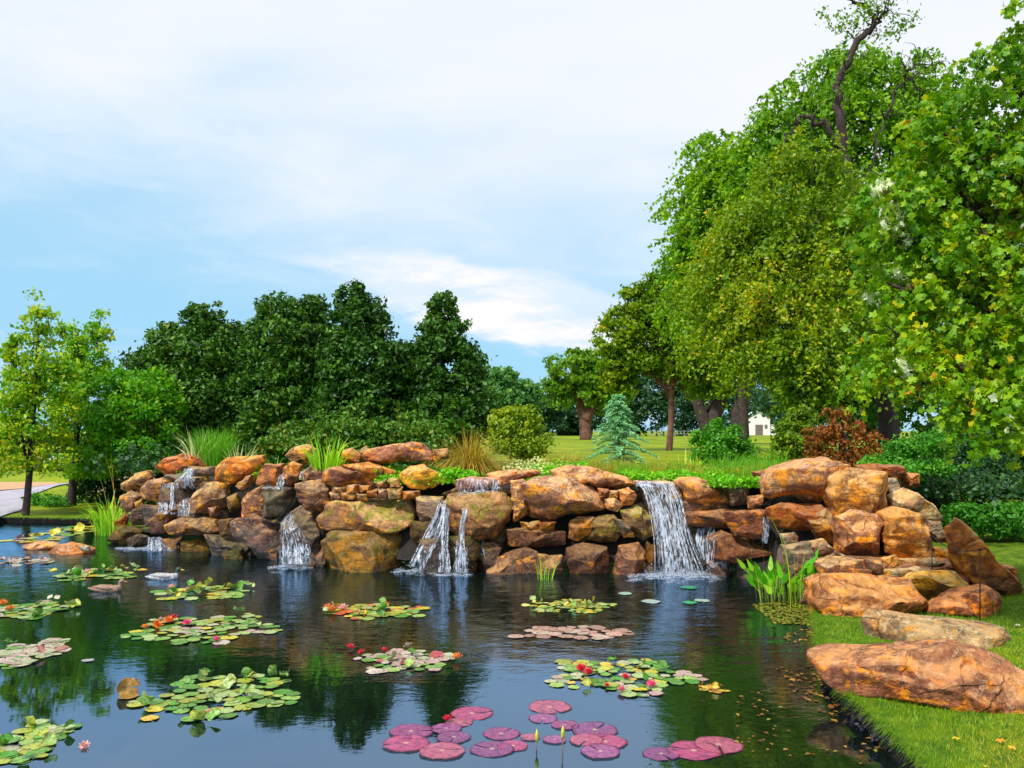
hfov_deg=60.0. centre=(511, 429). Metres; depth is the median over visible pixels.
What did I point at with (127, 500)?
boulder
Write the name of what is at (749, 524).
boulder
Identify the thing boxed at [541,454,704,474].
meadow grass
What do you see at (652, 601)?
floating leaf
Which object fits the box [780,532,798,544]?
stone
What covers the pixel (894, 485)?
boulder
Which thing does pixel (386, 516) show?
boulder
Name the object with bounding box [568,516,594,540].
boulder
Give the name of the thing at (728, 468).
meadow grass
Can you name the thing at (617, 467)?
meadow plants
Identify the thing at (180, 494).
boulder
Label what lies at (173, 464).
boulder
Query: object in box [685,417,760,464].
round shrub
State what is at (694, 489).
boulder
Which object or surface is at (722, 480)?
ground cover
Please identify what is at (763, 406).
distant tree
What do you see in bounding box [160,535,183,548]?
boulder
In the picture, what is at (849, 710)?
pond liner
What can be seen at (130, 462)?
undergrowth
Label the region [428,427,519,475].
ornamental grass
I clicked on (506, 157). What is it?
sky
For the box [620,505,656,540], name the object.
boulder
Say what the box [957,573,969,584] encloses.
stone
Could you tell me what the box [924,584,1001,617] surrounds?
boulder
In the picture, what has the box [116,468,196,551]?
waterfall
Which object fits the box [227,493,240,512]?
stone
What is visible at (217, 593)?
water lily
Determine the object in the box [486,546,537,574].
boulder
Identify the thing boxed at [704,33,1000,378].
green tree
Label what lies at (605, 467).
ornamental grass
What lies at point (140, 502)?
stone
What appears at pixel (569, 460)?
ornamental grass
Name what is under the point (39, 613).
water lily
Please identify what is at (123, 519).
boulder
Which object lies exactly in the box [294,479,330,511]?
boulder
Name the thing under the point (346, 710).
water
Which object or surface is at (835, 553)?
stone
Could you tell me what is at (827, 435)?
japanese maple
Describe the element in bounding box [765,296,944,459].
thin trunk tree
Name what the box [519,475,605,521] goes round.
boulder
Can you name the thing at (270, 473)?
boulder
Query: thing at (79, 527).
water lily
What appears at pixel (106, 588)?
duck
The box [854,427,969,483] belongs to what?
spreading shrub
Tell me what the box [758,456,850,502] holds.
boulder
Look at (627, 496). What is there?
boulder
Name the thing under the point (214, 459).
fine grass
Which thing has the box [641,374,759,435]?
distant tree
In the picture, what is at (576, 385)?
oak tree
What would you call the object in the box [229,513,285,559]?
boulder
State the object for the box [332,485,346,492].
stone
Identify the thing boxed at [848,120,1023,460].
wood tree
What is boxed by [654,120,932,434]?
golden tree
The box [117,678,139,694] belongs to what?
curled pad
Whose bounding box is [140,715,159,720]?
floating leaf
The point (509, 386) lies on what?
distant tree
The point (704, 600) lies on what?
floating leaf
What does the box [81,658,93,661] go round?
floating leaf
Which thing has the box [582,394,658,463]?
blue conifer
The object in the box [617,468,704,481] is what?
ground cover
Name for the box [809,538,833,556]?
stone
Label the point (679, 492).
boulder
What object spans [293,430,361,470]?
iris clump
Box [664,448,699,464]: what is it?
canna plant
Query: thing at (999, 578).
boulder
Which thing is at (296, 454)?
boulder
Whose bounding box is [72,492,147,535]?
bank iris
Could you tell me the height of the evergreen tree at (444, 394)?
4.632 m
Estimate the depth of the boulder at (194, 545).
16.11 m
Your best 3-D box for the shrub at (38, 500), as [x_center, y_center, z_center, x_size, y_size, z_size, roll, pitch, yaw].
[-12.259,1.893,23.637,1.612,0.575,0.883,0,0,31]
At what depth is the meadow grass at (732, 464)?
16.26 m
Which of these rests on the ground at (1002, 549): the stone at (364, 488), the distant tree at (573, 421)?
the distant tree at (573, 421)
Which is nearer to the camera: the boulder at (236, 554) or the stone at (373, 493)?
the stone at (373, 493)
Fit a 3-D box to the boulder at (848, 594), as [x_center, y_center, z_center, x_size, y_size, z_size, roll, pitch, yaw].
[4.110,1.967,10.177,1.432,0.659,0.913,0,0,0]
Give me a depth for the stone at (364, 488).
14.40 m
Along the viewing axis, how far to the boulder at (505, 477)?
14.29 m
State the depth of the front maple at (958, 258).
8.72 m
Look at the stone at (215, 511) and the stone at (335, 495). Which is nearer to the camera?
the stone at (335, 495)
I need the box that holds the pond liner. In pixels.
[0,517,934,767]
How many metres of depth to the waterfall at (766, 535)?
12.76 m
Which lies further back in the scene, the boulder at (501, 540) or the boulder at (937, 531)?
the boulder at (501, 540)
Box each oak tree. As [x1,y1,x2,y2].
[538,347,635,439]
[667,316,794,430]
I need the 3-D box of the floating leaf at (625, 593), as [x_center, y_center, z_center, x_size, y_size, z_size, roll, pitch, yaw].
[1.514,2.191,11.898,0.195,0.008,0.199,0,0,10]
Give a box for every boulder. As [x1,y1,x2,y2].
[22,540,57,549]
[48,542,95,554]
[106,525,144,543]
[113,512,128,525]
[119,490,141,512]
[120,470,153,491]
[126,534,150,546]
[128,503,147,525]
[140,476,174,501]
[142,503,186,526]
[147,508,177,533]
[155,453,209,473]
[156,482,195,504]
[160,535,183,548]
[164,516,220,535]
[174,476,207,486]
[176,509,228,518]
[180,538,209,551]
[185,481,228,513]
[188,466,215,476]
[200,479,230,495]
[206,534,254,555]
[214,455,267,485]
[218,518,233,536]
[221,549,247,558]
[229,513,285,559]
[241,485,263,516]
[255,463,284,485]
[261,486,293,517]
[262,516,285,525]
[278,515,321,551]
[281,461,302,486]
[285,444,320,465]
[289,505,312,516]
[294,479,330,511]
[300,466,322,481]
[309,544,321,565]
[312,548,326,566]
[315,498,416,533]
[320,530,404,572]
[321,466,374,486]
[340,462,396,479]
[341,447,360,462]
[361,441,433,463]
[399,464,445,489]
[409,521,441,544]
[416,495,444,520]
[419,537,448,573]
[441,488,510,496]
[442,491,512,540]
[448,535,480,573]
[455,476,502,490]
[476,541,501,570]
[480,527,511,553]
[486,469,540,484]
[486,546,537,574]
[506,527,565,546]
[510,479,527,522]
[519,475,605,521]
[536,553,563,574]
[550,465,634,489]
[565,542,609,573]
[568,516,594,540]
[581,514,621,542]
[612,518,634,537]
[612,542,646,574]
[618,487,636,505]
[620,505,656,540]
[633,480,670,486]
[645,541,656,572]
[664,482,683,503]
[673,476,731,505]
[681,500,731,510]
[682,508,742,528]
[686,526,713,570]
[705,560,732,576]
[706,530,772,562]
[723,509,767,539]
[729,488,748,505]
[736,563,750,578]
[747,494,764,508]
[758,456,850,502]
[765,502,834,530]
[803,573,928,617]
[806,638,1023,713]
[807,508,833,543]
[815,555,973,584]
[821,467,888,514]
[831,509,883,555]
[854,463,907,479]
[860,609,1011,649]
[875,506,934,558]
[879,539,886,555]
[886,478,900,501]
[886,487,943,520]
[899,473,919,489]
[902,570,968,599]
[924,520,945,542]
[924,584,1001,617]
[944,517,1023,595]
[1002,564,1020,581]
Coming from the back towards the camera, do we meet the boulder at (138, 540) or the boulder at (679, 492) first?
the boulder at (138, 540)
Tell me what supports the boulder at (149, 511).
on the boulder at (157, 522)
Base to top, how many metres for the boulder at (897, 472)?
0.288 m
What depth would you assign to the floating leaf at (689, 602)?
11.27 m
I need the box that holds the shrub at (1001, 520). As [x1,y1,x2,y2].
[931,496,1023,540]
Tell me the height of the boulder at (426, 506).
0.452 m
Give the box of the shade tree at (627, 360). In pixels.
[587,267,746,450]
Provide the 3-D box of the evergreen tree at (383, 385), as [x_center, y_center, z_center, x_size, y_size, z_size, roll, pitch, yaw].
[-3.931,-1.423,22.893,3.329,4.943,3.088,0,0,0]
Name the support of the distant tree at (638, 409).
on the ground at (1002, 549)
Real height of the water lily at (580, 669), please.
0.116 m
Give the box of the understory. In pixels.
[839,454,1023,505]
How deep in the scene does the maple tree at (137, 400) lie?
22.18 m
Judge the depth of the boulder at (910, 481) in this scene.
13.72 m
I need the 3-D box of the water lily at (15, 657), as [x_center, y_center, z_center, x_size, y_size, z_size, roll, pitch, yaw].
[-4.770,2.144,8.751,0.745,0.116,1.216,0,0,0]
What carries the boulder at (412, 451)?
on the ground cover at (449, 472)
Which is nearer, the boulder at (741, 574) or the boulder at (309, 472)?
the boulder at (741, 574)
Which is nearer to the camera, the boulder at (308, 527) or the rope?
the rope
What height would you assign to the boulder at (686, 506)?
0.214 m
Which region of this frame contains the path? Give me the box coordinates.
[0,483,66,515]
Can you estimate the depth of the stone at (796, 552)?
11.39 m
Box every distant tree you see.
[467,365,544,433]
[485,394,577,435]
[547,407,595,435]
[584,371,680,435]
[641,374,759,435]
[722,376,782,424]
[756,362,911,438]
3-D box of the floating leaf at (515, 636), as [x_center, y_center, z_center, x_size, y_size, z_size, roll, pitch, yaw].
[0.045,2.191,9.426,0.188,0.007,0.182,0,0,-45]
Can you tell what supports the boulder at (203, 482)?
on the boulder at (207, 496)
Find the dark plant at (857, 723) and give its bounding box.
[843,714,868,732]
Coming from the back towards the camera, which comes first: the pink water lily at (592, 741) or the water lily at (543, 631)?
the water lily at (543, 631)
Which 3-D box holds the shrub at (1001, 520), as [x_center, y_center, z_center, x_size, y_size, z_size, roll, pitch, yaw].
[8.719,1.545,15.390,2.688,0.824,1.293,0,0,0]
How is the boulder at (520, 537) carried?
on the ground at (1002, 549)
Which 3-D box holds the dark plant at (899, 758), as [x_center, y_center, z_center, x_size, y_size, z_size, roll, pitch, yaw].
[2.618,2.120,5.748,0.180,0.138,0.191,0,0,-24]
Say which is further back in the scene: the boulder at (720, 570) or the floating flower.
the boulder at (720, 570)
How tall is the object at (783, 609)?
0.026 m
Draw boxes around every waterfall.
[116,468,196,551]
[262,471,311,569]
[393,478,500,575]
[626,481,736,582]
[638,484,696,570]
[696,528,726,575]
[762,517,768,542]
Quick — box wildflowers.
[502,456,569,477]
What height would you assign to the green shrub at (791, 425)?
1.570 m
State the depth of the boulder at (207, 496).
16.20 m
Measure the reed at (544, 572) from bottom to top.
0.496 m
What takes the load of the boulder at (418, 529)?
on the ground at (1002, 549)
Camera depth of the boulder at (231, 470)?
15.82 m
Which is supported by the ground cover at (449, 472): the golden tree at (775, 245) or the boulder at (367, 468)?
the boulder at (367, 468)
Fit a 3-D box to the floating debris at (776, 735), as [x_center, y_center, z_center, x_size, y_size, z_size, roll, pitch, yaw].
[1.980,2.191,6.628,0.836,0.014,1.619,0,0,0]
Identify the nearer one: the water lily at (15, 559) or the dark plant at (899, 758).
the dark plant at (899, 758)
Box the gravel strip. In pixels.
[0,482,56,489]
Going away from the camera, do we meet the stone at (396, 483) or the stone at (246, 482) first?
the stone at (396, 483)
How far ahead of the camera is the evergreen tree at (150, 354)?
24.56 m
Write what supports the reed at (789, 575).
on the water
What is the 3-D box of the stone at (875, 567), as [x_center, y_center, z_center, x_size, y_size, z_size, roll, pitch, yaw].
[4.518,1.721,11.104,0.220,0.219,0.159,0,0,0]
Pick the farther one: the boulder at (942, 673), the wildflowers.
the wildflowers
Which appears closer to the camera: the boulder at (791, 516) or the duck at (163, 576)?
the boulder at (791, 516)
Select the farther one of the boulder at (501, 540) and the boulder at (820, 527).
the boulder at (501, 540)
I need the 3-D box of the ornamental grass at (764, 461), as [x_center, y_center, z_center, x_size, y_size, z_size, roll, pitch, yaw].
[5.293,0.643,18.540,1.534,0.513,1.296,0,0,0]
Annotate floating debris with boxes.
[734,691,863,763]
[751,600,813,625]
[776,629,882,751]
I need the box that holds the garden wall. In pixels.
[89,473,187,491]
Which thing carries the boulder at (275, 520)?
on the boulder at (256, 536)
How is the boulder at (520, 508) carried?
on the boulder at (489, 514)
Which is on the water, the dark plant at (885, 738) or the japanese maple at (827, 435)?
the dark plant at (885, 738)
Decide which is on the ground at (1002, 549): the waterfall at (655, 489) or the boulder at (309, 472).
the waterfall at (655, 489)
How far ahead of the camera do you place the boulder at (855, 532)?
11.65 m
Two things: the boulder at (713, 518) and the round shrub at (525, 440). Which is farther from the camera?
the round shrub at (525, 440)
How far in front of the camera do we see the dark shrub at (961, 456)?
18.40 m
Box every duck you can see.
[88,579,127,591]
[145,567,182,579]
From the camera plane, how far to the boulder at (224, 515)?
16.45 m
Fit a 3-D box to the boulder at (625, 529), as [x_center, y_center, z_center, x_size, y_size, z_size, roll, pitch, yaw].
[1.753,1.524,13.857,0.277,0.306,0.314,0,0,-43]
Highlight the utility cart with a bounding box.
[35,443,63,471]
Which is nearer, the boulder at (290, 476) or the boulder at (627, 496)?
the boulder at (627, 496)
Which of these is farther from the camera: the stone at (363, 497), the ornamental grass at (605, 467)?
the ornamental grass at (605, 467)
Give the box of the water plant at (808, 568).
[737,549,822,604]
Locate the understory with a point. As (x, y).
(973, 480)
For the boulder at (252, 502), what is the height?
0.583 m
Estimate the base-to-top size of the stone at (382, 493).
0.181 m
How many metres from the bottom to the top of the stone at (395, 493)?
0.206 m
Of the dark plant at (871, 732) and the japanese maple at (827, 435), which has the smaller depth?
the dark plant at (871, 732)
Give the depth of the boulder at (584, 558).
13.59 m
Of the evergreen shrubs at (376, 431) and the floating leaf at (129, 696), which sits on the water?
the floating leaf at (129, 696)
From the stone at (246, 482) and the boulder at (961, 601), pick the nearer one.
the boulder at (961, 601)
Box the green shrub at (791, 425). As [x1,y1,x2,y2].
[761,403,829,461]
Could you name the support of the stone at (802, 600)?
on the ground at (1002, 549)
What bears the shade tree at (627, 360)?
on the ground at (1002, 549)
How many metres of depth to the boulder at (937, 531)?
12.02 m
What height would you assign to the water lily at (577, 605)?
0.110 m
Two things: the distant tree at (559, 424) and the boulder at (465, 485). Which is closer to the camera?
the boulder at (465, 485)
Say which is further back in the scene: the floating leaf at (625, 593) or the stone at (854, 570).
the floating leaf at (625, 593)
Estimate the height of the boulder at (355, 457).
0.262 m
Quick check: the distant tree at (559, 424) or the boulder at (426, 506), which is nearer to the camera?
the boulder at (426, 506)
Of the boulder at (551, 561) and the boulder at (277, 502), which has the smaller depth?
the boulder at (551, 561)
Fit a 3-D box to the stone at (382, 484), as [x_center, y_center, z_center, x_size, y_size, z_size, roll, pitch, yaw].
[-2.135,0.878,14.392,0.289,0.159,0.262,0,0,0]
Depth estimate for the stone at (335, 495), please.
14.52 m
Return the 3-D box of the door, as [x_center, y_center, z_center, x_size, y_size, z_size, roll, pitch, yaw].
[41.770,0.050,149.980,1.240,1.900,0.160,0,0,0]
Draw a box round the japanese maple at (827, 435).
[798,406,890,467]
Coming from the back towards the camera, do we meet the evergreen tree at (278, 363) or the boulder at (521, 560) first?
the evergreen tree at (278, 363)
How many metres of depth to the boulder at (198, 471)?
16.42 m
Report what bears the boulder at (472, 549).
in the water
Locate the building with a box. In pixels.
[748,411,776,434]
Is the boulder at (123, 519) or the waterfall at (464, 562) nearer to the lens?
the waterfall at (464, 562)
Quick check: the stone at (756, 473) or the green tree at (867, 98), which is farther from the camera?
the green tree at (867, 98)
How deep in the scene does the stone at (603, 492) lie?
13.96 m
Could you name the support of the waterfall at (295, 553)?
on the water
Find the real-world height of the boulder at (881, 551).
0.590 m
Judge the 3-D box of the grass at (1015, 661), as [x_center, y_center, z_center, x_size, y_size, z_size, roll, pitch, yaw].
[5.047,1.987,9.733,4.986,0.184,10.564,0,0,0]
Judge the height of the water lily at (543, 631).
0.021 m
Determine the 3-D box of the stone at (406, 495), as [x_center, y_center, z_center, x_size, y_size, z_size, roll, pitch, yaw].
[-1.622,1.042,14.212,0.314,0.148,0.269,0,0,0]
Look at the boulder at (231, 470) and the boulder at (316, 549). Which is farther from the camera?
the boulder at (231, 470)
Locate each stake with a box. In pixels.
[930,536,933,569]
[978,548,981,620]
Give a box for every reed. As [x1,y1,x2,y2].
[100,457,132,530]
[534,553,556,580]
[774,524,806,609]
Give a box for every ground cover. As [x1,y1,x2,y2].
[372,465,475,485]
[435,471,482,484]
[526,456,588,479]
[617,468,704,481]
[701,469,759,488]
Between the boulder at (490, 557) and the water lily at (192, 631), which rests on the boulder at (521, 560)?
the boulder at (490, 557)
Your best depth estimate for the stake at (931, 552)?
10.90 m
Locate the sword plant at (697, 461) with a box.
[688,453,705,466]
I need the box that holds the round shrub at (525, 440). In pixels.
[479,403,559,462]
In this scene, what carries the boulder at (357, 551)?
in the water
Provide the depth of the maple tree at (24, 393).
21.14 m
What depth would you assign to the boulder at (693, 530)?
13.87 m
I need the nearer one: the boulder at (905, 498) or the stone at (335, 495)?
the boulder at (905, 498)
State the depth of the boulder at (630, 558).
13.56 m
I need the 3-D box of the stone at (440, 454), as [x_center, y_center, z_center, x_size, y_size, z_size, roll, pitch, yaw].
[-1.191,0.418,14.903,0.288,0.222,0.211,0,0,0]
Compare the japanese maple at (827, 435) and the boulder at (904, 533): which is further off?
the japanese maple at (827, 435)
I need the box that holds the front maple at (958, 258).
[823,0,1023,470]
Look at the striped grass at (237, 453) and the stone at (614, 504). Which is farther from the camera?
the striped grass at (237, 453)
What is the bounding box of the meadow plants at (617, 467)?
[495,461,772,478]
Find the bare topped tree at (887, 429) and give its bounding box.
[763,0,950,453]
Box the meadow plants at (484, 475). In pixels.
[472,461,781,476]
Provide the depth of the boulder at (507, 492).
14.36 m
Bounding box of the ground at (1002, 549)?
[0,431,1023,767]
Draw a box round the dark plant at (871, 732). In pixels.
[868,723,882,741]
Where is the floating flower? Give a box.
[79,740,89,748]
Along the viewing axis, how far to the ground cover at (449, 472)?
14.47 m
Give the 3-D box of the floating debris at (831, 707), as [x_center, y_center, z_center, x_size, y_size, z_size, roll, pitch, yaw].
[2.683,2.191,7.954,0.589,0.018,3.806,0,0,13]
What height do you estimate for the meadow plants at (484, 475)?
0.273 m
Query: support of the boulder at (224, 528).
on the boulder at (219, 545)
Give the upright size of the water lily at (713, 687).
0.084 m
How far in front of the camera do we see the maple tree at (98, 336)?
23.28 m
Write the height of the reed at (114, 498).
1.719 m
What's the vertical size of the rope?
0.121 m
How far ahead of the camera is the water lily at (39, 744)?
6.18 m
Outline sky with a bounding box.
[0,0,1023,518]
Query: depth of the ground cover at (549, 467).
15.90 m
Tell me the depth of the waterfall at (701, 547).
13.74 m
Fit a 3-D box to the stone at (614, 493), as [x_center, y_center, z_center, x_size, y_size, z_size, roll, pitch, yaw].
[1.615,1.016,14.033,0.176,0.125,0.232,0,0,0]
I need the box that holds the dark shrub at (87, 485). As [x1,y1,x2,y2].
[64,462,165,505]
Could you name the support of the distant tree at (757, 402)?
on the ground at (1002, 549)
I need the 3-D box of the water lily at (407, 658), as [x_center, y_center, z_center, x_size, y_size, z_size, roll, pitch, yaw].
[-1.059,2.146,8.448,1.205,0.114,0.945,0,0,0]
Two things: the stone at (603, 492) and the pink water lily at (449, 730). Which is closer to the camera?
the pink water lily at (449, 730)
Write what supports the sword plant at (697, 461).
on the ground at (1002, 549)
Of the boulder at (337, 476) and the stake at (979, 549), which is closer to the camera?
the stake at (979, 549)
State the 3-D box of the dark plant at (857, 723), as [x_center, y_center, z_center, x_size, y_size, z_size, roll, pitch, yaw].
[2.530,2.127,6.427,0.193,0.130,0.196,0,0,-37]
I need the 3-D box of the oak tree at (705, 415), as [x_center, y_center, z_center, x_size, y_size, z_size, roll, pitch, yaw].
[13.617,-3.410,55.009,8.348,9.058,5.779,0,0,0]
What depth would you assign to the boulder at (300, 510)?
14.62 m
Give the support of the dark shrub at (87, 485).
on the ground at (1002, 549)
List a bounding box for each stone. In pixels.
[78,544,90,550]
[134,498,144,507]
[208,506,220,516]
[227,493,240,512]
[235,474,256,490]
[329,492,340,500]
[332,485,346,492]
[340,492,357,500]
[346,484,360,493]
[356,493,368,500]
[358,446,368,459]
[359,485,371,491]
[367,488,377,497]
[372,479,389,487]
[377,488,387,498]
[387,486,402,498]
[388,477,400,487]
[402,490,420,499]
[433,448,449,460]
[520,521,539,529]
[539,521,555,530]
[597,488,608,497]
[604,497,622,511]
[609,490,618,497]
[751,470,763,477]
[775,541,816,590]
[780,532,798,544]
[798,593,806,603]
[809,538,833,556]
[814,555,864,572]
[830,550,846,556]
[848,568,871,574]
[863,559,882,574]
[881,555,901,568]
[883,566,927,576]
[899,558,920,565]
[919,557,944,566]
[933,547,947,557]
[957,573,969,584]
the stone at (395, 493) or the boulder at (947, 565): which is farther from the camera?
the stone at (395, 493)
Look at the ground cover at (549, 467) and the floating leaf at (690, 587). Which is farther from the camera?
the ground cover at (549, 467)
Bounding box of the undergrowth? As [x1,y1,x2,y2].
[84,438,485,475]
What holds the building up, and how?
on the ground at (1002, 549)
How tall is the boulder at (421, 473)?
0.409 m
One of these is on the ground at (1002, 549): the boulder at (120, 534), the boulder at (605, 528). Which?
the boulder at (605, 528)
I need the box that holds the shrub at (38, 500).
[31,489,80,507]
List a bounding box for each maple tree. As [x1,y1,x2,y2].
[0,286,91,515]
[35,308,127,506]
[77,364,195,492]
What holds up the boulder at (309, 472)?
on the boulder at (313, 495)
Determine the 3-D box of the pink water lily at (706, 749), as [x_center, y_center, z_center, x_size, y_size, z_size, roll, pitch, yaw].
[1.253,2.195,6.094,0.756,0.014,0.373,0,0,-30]
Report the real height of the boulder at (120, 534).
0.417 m
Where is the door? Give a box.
[755,425,762,434]
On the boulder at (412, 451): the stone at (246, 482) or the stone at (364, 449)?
the stone at (364, 449)
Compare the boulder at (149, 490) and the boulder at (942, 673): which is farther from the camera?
the boulder at (149, 490)
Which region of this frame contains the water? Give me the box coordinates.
[0,523,902,767]
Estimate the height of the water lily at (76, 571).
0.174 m
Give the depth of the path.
25.05 m
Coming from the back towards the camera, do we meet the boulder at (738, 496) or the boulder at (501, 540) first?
the boulder at (501, 540)
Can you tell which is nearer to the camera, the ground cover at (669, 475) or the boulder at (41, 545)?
the ground cover at (669, 475)
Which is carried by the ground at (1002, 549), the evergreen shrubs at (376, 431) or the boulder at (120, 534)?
the evergreen shrubs at (376, 431)
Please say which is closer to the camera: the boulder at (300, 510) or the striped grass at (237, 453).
the boulder at (300, 510)
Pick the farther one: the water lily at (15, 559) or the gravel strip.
the gravel strip
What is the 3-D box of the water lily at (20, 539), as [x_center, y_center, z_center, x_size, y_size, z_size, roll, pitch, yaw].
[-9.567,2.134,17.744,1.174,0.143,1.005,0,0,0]
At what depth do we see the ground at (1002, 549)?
14.07 m
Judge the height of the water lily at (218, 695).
0.148 m
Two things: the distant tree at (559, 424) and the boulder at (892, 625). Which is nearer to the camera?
the boulder at (892, 625)
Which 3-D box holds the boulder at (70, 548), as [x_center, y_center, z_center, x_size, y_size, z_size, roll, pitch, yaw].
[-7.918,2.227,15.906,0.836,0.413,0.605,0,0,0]
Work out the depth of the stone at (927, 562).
11.25 m
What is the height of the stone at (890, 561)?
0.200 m
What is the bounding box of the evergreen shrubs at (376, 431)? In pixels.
[243,408,457,468]
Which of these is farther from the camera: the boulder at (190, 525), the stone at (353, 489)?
the boulder at (190, 525)
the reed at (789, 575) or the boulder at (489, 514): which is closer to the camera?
the reed at (789, 575)
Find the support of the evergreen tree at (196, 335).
on the ground at (1002, 549)
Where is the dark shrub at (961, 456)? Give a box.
[900,406,1023,521]
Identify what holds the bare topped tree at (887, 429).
on the ground at (1002, 549)
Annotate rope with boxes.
[932,536,977,551]
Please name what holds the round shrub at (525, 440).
on the ground at (1002, 549)
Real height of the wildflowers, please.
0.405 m
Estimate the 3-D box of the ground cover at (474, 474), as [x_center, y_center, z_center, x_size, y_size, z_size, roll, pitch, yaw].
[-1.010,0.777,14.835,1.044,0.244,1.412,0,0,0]
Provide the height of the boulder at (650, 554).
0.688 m
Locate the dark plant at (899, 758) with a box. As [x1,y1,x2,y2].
[896,745,917,762]
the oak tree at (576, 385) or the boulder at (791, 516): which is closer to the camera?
the boulder at (791, 516)
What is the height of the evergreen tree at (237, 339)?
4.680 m
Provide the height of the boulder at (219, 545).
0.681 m
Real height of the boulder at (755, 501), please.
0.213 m
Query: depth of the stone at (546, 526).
13.82 m
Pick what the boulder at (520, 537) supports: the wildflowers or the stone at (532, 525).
the stone at (532, 525)
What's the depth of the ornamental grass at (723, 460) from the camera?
17.43 m
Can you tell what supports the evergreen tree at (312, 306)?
on the ground at (1002, 549)
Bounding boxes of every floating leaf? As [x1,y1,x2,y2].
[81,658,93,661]
[119,693,139,698]
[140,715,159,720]
[507,634,524,637]
[618,592,631,594]
[641,599,660,603]
[680,586,697,588]
[683,601,696,603]
[694,599,709,601]
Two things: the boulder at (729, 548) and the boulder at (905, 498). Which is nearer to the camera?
the boulder at (905, 498)
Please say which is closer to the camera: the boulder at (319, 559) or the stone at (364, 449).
the boulder at (319, 559)
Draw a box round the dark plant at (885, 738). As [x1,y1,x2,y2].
[878,734,894,752]
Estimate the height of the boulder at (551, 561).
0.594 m
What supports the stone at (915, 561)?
on the boulder at (947, 565)
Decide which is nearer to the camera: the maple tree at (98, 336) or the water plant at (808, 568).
the water plant at (808, 568)
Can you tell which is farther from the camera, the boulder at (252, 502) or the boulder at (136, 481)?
the boulder at (136, 481)
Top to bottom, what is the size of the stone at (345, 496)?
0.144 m
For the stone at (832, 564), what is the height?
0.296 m
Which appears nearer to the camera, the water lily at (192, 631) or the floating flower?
the floating flower
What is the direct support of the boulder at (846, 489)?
on the ground at (1002, 549)
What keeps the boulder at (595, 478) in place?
on the boulder at (548, 498)
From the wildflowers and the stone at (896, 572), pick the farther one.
the wildflowers
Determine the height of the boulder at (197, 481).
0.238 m
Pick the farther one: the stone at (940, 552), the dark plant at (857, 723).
the stone at (940, 552)
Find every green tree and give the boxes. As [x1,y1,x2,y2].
[643,128,791,439]
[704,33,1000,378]
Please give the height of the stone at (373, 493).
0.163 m
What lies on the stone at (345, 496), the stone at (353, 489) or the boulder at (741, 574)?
the stone at (353, 489)
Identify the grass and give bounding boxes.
[169,426,216,458]
[172,425,245,466]
[215,441,269,460]
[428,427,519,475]
[537,455,783,476]
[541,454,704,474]
[542,449,593,463]
[586,456,621,473]
[601,459,785,479]
[703,451,753,465]
[703,546,1023,767]
[729,449,790,464]
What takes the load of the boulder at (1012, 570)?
on the ground at (1002, 549)
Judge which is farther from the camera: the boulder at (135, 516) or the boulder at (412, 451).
the boulder at (135, 516)
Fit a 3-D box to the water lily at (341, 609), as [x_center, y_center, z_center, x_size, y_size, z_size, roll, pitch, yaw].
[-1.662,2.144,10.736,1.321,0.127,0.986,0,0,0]
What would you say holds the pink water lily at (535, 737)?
on the water
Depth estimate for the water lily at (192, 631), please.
9.78 m
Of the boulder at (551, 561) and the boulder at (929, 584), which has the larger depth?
the boulder at (551, 561)
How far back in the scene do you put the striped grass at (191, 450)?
16.78 m
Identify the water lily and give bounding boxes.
[0,532,65,542]
[0,555,55,565]
[0,595,81,619]
[0,638,71,668]
[0,716,82,763]
[29,522,96,536]
[48,562,147,580]
[120,605,282,644]
[126,665,300,721]
[150,577,254,599]
[322,597,429,619]
[346,642,461,673]
[383,706,493,758]
[469,727,565,756]
[521,595,616,612]
[524,625,633,639]
[528,700,627,763]
[544,655,708,696]
[642,736,743,760]
[698,681,729,692]
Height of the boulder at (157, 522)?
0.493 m
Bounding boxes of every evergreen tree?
[100,321,198,477]
[149,300,256,454]
[198,319,280,448]
[217,290,330,463]
[280,293,353,417]
[290,278,420,464]
[367,341,417,420]
[389,290,503,465]
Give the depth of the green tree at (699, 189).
33.55 m
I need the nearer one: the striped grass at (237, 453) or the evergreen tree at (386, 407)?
the striped grass at (237, 453)
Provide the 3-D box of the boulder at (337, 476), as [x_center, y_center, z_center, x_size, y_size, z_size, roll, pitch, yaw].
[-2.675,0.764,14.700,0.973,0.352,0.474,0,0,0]

